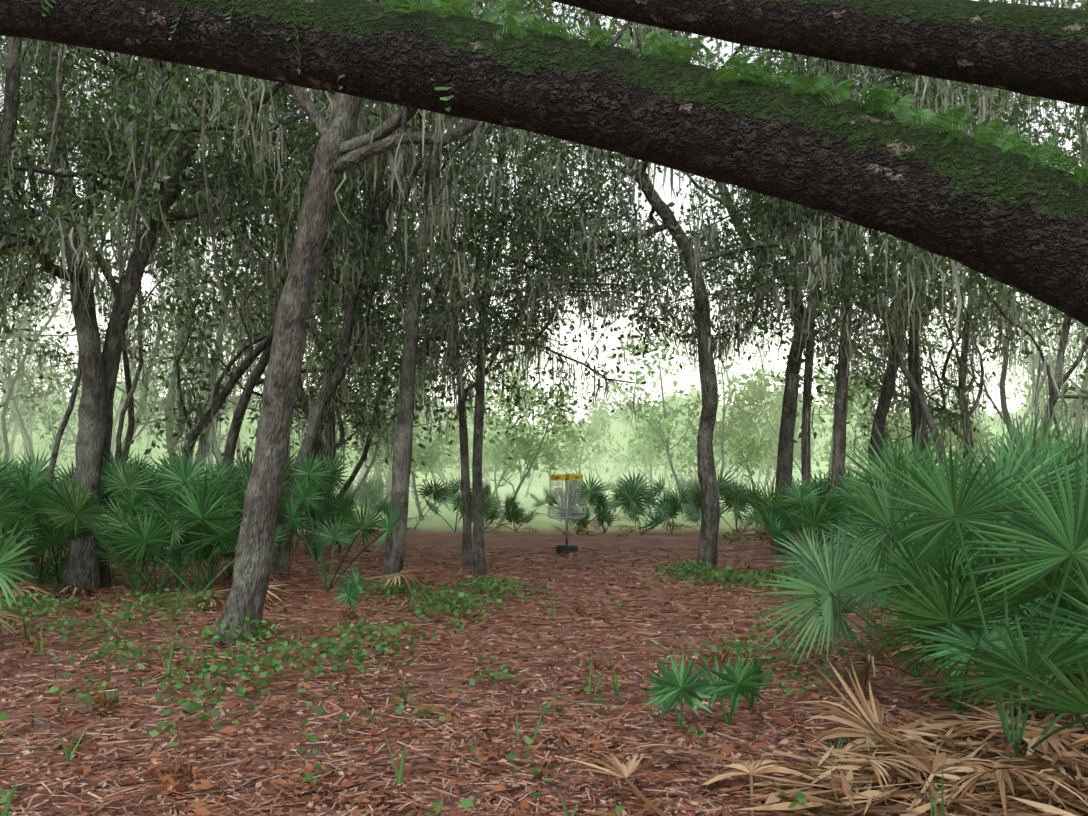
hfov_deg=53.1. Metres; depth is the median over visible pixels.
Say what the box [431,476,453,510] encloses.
saw palmetto
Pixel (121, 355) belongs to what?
oak
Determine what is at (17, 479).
saw palmetto
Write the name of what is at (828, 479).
saw palmetto
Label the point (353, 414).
oak
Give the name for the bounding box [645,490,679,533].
saw palmetto
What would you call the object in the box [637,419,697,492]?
scrub
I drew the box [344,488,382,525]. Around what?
saw palmetto
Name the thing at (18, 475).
saw palmetto
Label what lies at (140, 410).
oak
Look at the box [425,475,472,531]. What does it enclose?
saw palmetto
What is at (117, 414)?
oak
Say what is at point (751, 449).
scrub
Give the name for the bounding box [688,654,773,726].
saw palmetto
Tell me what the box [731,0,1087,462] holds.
oak
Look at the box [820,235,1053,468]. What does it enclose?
oak
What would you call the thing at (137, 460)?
saw palmetto
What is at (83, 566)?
oak
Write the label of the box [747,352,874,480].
tree
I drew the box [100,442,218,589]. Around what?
saw palmetto
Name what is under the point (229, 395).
oak
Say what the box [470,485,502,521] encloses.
saw palmetto
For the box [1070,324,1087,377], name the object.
oak
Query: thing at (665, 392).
oak
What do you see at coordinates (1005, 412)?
oak
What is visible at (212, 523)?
saw palmetto
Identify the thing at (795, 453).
scrub
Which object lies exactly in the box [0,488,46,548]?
saw palmetto
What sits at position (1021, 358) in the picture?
oak
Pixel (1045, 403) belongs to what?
oak
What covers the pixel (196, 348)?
oak
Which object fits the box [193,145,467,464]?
oak
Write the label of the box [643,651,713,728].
saw palmetto
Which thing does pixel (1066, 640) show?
saw palmetto
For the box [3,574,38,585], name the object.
saw palmetto
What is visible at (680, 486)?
saw palmetto
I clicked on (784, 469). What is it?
oak
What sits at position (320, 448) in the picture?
oak
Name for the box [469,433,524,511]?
scrub
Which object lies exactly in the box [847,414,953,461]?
scrub
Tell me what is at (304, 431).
oak
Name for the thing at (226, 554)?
saw palmetto
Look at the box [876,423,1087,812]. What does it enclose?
saw palmetto
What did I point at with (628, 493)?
saw palmetto
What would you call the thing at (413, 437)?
scrub
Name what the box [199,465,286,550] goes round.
saw palmetto
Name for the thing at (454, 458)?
scrub
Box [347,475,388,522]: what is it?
saw palmetto
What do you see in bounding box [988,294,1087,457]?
oak
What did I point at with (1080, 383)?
oak
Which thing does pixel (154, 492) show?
saw palmetto
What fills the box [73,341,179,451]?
oak
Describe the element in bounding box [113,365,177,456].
oak
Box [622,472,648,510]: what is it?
saw palmetto
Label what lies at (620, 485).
saw palmetto
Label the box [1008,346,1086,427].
oak
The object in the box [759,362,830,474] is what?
scrub
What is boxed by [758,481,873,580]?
saw palmetto
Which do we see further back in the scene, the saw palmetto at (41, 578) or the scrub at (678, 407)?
the scrub at (678, 407)
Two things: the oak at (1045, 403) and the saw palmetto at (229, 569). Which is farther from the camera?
the oak at (1045, 403)
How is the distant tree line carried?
on the ground
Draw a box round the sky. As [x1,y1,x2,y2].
[0,0,1087,428]
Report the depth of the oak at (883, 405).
16.69 m
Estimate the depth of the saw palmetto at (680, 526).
26.92 m
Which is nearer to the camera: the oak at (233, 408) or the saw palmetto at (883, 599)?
the saw palmetto at (883, 599)
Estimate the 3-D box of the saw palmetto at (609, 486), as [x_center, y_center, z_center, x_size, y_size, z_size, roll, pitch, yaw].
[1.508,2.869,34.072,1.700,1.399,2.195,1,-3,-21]
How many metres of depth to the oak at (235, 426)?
19.42 m
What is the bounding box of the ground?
[0,486,1087,815]
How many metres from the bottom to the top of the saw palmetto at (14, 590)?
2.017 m
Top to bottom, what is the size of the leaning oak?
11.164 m
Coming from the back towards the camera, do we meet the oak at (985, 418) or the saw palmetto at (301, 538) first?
the oak at (985, 418)
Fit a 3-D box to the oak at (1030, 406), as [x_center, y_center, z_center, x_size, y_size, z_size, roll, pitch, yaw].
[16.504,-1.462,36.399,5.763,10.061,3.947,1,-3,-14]
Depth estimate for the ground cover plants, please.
8.72 m
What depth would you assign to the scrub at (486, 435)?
46.14 m
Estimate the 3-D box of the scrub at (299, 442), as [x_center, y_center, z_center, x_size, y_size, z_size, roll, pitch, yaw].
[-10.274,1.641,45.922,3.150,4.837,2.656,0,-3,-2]
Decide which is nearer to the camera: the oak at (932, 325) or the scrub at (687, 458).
the scrub at (687, 458)
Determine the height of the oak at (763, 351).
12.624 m
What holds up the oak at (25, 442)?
on the ground
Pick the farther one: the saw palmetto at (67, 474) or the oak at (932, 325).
the oak at (932, 325)
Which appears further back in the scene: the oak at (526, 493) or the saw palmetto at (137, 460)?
the oak at (526, 493)
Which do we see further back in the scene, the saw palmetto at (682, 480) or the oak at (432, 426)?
the oak at (432, 426)
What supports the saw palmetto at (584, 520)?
on the ground
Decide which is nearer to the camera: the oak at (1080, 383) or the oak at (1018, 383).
the oak at (1080, 383)
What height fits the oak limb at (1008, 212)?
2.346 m
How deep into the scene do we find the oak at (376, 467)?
40.82 m
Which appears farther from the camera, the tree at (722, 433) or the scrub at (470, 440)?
the scrub at (470, 440)
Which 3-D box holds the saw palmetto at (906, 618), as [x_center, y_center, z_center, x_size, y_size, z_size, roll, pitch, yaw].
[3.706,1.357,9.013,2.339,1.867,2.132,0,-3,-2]
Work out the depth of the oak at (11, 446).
53.19 m
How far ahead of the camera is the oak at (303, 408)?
19.50 m
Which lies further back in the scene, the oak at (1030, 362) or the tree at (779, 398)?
the oak at (1030, 362)
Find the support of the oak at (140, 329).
on the ground
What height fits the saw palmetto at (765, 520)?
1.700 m
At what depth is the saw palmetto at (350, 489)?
34.12 m
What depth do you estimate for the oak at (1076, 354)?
43.18 m
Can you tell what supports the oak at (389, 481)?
on the ground
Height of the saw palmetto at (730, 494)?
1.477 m
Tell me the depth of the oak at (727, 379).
51.00 m
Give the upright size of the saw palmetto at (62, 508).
1.784 m
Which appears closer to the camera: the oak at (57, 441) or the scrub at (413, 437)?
the oak at (57, 441)
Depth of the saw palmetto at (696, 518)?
24.35 m
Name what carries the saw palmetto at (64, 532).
on the ground
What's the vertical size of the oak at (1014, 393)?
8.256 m
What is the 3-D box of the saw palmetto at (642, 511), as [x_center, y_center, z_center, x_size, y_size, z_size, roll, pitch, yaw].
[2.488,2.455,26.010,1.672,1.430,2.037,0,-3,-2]
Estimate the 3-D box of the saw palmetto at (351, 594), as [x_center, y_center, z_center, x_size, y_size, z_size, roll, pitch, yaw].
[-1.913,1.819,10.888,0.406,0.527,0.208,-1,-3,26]
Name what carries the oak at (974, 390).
on the ground
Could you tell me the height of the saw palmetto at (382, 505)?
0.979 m
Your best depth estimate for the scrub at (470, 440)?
46.27 m
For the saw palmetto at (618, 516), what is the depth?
31.28 m
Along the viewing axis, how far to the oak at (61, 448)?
57.53 m
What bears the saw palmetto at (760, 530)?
on the ground
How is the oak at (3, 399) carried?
on the ground
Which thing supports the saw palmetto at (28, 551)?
on the ground
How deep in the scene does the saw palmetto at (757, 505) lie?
15.66 m
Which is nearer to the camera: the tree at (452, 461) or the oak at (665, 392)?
the tree at (452, 461)
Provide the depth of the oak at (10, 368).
25.21 m
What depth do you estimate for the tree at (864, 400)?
30.08 m
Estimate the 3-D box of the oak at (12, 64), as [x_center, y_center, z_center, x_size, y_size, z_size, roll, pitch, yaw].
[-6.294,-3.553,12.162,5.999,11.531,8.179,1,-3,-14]
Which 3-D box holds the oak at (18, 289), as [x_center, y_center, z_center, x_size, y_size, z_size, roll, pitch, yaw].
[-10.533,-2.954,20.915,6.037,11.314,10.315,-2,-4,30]
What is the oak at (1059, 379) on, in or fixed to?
on the ground
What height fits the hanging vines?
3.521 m
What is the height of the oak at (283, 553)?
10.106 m
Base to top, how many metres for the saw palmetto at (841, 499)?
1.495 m
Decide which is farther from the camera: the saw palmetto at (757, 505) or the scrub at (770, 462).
the scrub at (770, 462)
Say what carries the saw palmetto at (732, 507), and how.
on the ground
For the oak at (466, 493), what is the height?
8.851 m
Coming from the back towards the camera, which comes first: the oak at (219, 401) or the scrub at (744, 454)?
the scrub at (744, 454)
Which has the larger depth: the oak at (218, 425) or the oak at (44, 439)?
the oak at (44, 439)
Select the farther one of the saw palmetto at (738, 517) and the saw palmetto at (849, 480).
the saw palmetto at (738, 517)
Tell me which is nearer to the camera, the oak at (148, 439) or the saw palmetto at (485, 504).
the saw palmetto at (485, 504)
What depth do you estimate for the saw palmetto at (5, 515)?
12.08 m
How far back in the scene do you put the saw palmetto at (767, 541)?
19.63 m
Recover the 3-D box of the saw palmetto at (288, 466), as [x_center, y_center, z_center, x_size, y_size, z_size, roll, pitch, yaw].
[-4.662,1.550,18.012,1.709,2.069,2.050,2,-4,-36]
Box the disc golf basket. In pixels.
[548,474,585,552]
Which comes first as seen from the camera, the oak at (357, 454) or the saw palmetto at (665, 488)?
the saw palmetto at (665, 488)
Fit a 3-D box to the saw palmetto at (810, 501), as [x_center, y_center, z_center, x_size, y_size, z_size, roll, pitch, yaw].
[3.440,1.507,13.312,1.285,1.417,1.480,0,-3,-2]
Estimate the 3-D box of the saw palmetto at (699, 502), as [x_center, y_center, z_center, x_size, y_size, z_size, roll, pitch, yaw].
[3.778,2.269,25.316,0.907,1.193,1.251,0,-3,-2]
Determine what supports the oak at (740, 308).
on the ground
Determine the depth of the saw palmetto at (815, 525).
14.29 m
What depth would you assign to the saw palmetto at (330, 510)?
17.36 m
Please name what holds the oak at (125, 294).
on the ground
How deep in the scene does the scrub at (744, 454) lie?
50.23 m
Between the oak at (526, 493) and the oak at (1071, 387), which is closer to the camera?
the oak at (1071, 387)
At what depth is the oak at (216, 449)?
33.74 m
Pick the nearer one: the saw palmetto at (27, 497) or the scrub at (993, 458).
the saw palmetto at (27, 497)
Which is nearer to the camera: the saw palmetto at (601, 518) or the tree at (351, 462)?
the saw palmetto at (601, 518)
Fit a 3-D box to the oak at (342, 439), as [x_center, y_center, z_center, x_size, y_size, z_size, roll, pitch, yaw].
[-4.385,-1.684,23.056,5.606,9.074,7.526,3,-4,-39]
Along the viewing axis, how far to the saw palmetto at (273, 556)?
16.56 m
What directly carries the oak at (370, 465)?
on the ground
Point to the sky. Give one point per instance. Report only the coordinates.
(610, 343)
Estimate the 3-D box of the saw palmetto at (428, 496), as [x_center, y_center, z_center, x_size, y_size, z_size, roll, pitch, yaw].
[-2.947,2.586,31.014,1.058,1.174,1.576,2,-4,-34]
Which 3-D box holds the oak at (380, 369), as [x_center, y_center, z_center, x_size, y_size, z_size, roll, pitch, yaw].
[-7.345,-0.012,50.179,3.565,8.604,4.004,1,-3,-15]
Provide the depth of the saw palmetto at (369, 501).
27.14 m
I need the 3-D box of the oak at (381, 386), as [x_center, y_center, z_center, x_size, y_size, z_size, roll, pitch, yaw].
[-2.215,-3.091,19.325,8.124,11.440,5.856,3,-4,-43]
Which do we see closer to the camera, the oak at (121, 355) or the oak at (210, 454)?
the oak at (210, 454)
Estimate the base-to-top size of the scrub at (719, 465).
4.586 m
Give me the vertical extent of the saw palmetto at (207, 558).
1.832 m
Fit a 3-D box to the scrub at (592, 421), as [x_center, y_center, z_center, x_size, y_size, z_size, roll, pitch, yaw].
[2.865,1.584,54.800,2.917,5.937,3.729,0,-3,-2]
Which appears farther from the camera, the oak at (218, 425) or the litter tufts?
the oak at (218, 425)
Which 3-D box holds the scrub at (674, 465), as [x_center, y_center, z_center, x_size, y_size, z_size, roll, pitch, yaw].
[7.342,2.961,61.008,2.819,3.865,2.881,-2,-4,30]
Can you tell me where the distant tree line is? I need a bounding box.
[0,381,1083,485]
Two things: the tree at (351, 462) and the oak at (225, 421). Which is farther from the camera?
the oak at (225, 421)
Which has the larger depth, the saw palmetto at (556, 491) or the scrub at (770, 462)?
the scrub at (770, 462)
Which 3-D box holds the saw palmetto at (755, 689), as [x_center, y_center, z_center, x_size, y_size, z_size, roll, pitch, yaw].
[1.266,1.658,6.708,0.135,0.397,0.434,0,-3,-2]
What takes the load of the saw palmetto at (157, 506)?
on the ground
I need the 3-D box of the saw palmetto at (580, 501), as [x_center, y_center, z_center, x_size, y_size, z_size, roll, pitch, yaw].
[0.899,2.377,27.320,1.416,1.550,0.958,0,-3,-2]
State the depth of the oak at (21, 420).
35.51 m
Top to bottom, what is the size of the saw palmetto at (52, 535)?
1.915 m
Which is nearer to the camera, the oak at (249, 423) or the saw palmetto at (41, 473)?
the saw palmetto at (41, 473)
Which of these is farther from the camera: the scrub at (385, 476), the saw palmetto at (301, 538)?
the scrub at (385, 476)
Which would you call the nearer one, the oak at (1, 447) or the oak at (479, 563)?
the oak at (479, 563)
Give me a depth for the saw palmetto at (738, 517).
22.40 m
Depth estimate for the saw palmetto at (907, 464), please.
7.36 m
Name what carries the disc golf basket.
on the ground
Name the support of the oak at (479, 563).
on the ground
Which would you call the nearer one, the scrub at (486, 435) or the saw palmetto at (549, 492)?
the saw palmetto at (549, 492)
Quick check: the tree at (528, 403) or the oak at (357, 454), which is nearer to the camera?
the tree at (528, 403)
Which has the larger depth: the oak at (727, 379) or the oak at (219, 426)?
the oak at (219, 426)
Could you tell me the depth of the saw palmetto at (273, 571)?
14.93 m
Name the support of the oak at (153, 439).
on the ground
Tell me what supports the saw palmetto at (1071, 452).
on the ground
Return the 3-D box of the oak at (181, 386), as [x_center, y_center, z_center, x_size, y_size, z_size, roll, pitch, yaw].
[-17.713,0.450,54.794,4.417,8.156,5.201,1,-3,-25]
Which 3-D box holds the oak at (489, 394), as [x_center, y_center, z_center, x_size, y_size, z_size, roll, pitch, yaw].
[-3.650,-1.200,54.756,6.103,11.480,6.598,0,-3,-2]
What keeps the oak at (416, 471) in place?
on the ground
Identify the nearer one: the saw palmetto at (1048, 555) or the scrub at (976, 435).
the saw palmetto at (1048, 555)
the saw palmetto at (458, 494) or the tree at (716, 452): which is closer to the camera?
the saw palmetto at (458, 494)
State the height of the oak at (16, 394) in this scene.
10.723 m
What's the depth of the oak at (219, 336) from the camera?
27.77 m
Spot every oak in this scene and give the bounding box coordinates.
[0,1,388,589]
[0,36,236,466]
[0,36,259,342]
[0,39,303,594]
[0,39,376,569]
[0,51,175,358]
[0,131,55,408]
[0,190,194,465]
[0,244,104,464]
[0,247,76,396]
[0,275,73,445]
[0,278,67,466]
[0,284,76,469]
[0,324,78,463]
[0,338,27,425]
[0,356,37,460]
[0,369,58,480]
[13,363,81,463]
[20,351,113,470]
[37,0,719,647]
[42,343,135,461]
[50,66,293,459]
[61,271,204,466]
[72,316,183,450]
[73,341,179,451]
[75,254,172,464]
[77,311,168,415]
[94,271,222,457]
[98,5,525,553]
[98,68,499,549]
[98,69,459,565]
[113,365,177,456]
[115,342,201,466]
[116,168,323,470]
[118,188,251,461]
[141,368,302,464]
[148,1,679,568]
[152,344,229,445]
[153,265,228,441]
[154,335,262,434]
[157,236,262,440]
[161,340,247,467]
[167,233,314,466]
[173,1,570,579]
[193,79,367,529]
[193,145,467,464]
[195,249,261,465]
[200,88,500,530]
[205,219,320,471]
[225,331,290,463]
[229,0,736,594]
[236,0,631,542]
[246,218,339,461]
[260,223,437,499]
[336,302,429,501]
[342,365,394,479]
[345,332,419,461]
[349,375,392,490]
[350,302,396,483]
[370,283,455,484]
[371,344,430,502]
[375,0,717,576]
[392,394,456,486]
[411,286,456,495]
[416,388,469,486]
[421,275,530,492]
[447,322,553,488]
[465,4,856,573]
[492,337,558,497]
[527,276,639,488]
[546,31,906,554]
[598,0,1087,569]
[602,353,679,498]
[625,20,909,562]
[640,0,1086,473]
[642,346,718,481]
[664,287,751,480]
[684,258,780,484]
[693,0,1065,485]
[696,44,1052,475]
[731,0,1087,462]
[815,74,1083,446]
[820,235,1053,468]
[825,309,909,475]
[859,317,994,427]
[899,328,1009,464]
[900,2,1087,449]
[921,302,1035,454]
[947,391,1008,461]
[950,293,1087,435]
[976,297,1087,434]
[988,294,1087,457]
[990,0,1087,419]
[994,362,1062,440]
[1002,301,1087,449]
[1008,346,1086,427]
[1014,343,1086,442]
[1057,338,1087,372]
[1066,332,1087,439]
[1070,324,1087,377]
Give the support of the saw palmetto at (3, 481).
on the ground
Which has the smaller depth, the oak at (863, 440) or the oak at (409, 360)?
the oak at (409, 360)
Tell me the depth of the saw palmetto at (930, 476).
11.33 m
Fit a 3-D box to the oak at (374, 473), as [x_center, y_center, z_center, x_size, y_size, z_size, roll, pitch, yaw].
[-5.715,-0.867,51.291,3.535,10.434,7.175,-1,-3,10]
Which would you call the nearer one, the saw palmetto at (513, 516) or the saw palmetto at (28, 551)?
the saw palmetto at (28, 551)
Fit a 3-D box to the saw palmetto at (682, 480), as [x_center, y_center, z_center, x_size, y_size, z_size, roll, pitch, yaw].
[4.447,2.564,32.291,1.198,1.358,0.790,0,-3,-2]
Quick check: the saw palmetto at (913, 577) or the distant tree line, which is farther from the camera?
the distant tree line
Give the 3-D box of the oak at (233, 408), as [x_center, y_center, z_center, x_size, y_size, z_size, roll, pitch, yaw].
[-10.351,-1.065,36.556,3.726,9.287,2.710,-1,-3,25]
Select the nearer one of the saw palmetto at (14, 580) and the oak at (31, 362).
the saw palmetto at (14, 580)
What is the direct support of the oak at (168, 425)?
on the ground
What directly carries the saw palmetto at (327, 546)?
on the ground
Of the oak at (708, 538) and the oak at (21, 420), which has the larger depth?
the oak at (21, 420)
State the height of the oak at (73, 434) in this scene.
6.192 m
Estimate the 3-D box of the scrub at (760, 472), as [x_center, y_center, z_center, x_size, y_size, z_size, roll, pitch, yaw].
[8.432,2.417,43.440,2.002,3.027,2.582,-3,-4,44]
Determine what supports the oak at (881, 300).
on the ground
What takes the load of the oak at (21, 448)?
on the ground
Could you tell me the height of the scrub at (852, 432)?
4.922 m
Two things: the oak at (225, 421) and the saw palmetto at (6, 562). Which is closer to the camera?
the saw palmetto at (6, 562)
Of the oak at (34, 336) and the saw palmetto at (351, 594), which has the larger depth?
the oak at (34, 336)
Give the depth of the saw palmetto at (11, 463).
17.75 m
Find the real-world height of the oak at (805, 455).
11.416 m
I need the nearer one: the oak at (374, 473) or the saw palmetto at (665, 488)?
the saw palmetto at (665, 488)
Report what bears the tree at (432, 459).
on the ground
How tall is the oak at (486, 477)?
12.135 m
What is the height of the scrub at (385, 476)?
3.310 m
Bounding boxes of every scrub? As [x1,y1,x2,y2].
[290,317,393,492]
[290,441,298,463]
[293,403,336,496]
[347,403,385,487]
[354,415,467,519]
[355,450,386,496]
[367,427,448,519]
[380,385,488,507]
[381,416,436,471]
[415,408,457,485]
[415,431,458,503]
[445,389,501,494]
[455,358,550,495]
[456,416,513,483]
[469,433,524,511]
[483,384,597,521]
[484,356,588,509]
[554,413,615,508]
[572,383,622,496]
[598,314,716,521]
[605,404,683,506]
[612,417,677,499]
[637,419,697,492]
[652,401,695,479]
[660,433,691,492]
[662,389,755,474]
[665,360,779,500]
[669,442,719,483]
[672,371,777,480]
[692,415,733,480]
[717,419,764,484]
[723,423,771,527]
[727,400,814,475]
[727,434,775,490]
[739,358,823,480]
[746,399,823,494]
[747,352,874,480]
[755,423,828,493]
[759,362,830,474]
[817,370,865,476]
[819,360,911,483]
[826,405,863,451]
[846,404,911,476]
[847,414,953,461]
[927,393,998,458]
[937,419,995,471]
[974,431,1023,465]
[1015,367,1086,450]
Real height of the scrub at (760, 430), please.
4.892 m
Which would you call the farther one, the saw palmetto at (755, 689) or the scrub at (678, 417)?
the scrub at (678, 417)
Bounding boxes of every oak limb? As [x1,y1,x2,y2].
[0,0,1087,326]
[551,0,1087,106]
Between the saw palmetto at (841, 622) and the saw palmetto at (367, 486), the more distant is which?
the saw palmetto at (367, 486)
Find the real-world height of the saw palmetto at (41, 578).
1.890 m
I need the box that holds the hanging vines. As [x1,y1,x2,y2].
[46,44,1060,453]
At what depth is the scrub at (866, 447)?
30.90 m
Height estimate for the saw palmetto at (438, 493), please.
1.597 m
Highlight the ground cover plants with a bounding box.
[0,532,1015,815]
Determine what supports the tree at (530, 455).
on the ground
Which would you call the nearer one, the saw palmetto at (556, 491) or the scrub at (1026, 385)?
the saw palmetto at (556, 491)
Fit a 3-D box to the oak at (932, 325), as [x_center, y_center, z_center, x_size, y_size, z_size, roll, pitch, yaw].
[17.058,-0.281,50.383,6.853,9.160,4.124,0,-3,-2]
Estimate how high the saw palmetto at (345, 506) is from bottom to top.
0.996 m
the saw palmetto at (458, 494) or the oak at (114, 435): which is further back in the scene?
the oak at (114, 435)
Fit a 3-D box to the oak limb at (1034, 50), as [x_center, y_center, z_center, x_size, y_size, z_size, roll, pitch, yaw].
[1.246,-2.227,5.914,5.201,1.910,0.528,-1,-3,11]
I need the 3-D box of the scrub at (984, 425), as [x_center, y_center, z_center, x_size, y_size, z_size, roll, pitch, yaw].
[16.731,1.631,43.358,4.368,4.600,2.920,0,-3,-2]
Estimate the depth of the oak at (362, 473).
61.76 m
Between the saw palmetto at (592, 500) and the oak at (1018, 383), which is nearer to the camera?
the saw palmetto at (592, 500)
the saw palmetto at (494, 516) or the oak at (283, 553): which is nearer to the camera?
the oak at (283, 553)
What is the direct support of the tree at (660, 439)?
on the ground
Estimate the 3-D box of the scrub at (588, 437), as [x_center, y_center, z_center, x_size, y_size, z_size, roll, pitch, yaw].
[1.347,1.923,39.280,2.402,3.565,3.151,0,-3,-2]
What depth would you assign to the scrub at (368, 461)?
43.17 m
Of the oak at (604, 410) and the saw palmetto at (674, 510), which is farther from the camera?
the oak at (604, 410)
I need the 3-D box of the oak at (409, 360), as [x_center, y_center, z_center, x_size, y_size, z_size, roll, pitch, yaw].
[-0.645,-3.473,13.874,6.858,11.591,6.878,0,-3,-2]
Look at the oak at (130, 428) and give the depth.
22.02 m
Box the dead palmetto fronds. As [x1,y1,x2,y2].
[565,682,1087,815]
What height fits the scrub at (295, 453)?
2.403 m
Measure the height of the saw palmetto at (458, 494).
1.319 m
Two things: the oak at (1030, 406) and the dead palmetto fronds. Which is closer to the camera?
the dead palmetto fronds
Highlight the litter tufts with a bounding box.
[19,601,736,790]
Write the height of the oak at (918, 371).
10.266 m
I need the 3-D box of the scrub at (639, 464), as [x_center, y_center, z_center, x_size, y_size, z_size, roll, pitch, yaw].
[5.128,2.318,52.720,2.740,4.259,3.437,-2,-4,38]
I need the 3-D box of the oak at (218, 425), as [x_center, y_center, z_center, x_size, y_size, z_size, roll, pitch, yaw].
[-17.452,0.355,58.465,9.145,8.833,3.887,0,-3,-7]
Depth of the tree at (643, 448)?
41.09 m
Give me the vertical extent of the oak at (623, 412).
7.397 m
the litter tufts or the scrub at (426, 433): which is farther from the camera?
the scrub at (426, 433)
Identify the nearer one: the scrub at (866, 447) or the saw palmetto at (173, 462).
the saw palmetto at (173, 462)
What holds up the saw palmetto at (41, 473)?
on the ground
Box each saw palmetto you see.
[0,448,41,558]
[0,453,46,485]
[0,456,53,609]
[0,460,41,563]
[0,480,54,547]
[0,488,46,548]
[0,517,37,638]
[1,462,50,561]
[2,455,148,598]
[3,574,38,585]
[4,446,68,562]
[4,461,124,575]
[5,466,39,497]
[8,485,110,581]
[9,477,151,586]
[15,471,124,579]
[28,457,242,607]
[66,451,202,566]
[80,459,239,592]
[96,446,290,611]
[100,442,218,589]
[117,453,286,589]
[122,450,196,483]
[144,447,296,579]
[144,458,245,591]
[160,457,292,582]
[180,455,247,584]
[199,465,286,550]
[219,460,319,565]
[228,448,425,602]
[233,444,329,554]
[274,467,349,553]
[280,488,361,542]
[281,449,365,560]
[303,493,355,525]
[328,530,346,552]
[331,565,364,614]
[340,477,360,506]
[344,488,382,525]
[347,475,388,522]
[357,492,431,529]
[358,497,389,536]
[406,476,452,531]
[417,478,454,518]
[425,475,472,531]
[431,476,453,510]
[446,485,493,530]
[470,482,511,528]
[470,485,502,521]
[471,482,505,529]
[491,492,547,532]
[527,485,572,521]
[542,484,586,504]
[543,472,621,535]
[554,481,600,528]
[570,485,638,532]
[576,481,614,513]
[579,479,622,514]
[605,476,645,520]
[611,481,680,533]
[613,470,674,534]
[615,474,647,513]
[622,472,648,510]
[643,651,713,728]
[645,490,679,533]
[647,481,686,515]
[660,484,722,529]
[662,470,735,531]
[662,477,698,521]
[678,473,687,504]
[688,479,772,539]
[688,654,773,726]
[689,483,721,518]
[722,480,748,510]
[728,476,796,539]
[735,646,763,707]
[747,477,849,570]
[749,472,860,574]
[751,510,769,535]
[752,460,1087,765]
[754,485,800,549]
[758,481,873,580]
[768,446,1047,697]
[777,476,861,576]
[785,478,870,573]
[796,469,874,561]
[813,468,859,494]
[817,415,1069,679]
[840,430,954,618]
[841,468,1086,666]
[844,469,866,556]
[871,416,1087,762]
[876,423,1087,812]
[880,445,994,610]
[915,394,1087,731]
[981,420,1087,677]
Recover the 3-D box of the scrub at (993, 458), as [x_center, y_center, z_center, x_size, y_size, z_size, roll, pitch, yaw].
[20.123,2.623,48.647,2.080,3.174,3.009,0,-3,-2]
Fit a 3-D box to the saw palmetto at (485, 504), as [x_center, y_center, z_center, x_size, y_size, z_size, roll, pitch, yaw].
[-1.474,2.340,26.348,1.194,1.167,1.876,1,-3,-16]
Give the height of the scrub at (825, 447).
4.735 m
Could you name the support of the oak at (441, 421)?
on the ground
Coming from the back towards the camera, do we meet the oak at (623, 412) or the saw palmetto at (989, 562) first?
the oak at (623, 412)
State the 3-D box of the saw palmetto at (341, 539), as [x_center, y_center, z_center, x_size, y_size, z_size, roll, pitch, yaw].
[-2.479,1.494,13.046,2.320,2.055,1.753,0,-3,-2]
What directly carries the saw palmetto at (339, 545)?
on the ground
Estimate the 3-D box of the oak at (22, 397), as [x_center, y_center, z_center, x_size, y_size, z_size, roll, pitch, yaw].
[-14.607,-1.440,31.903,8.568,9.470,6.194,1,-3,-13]

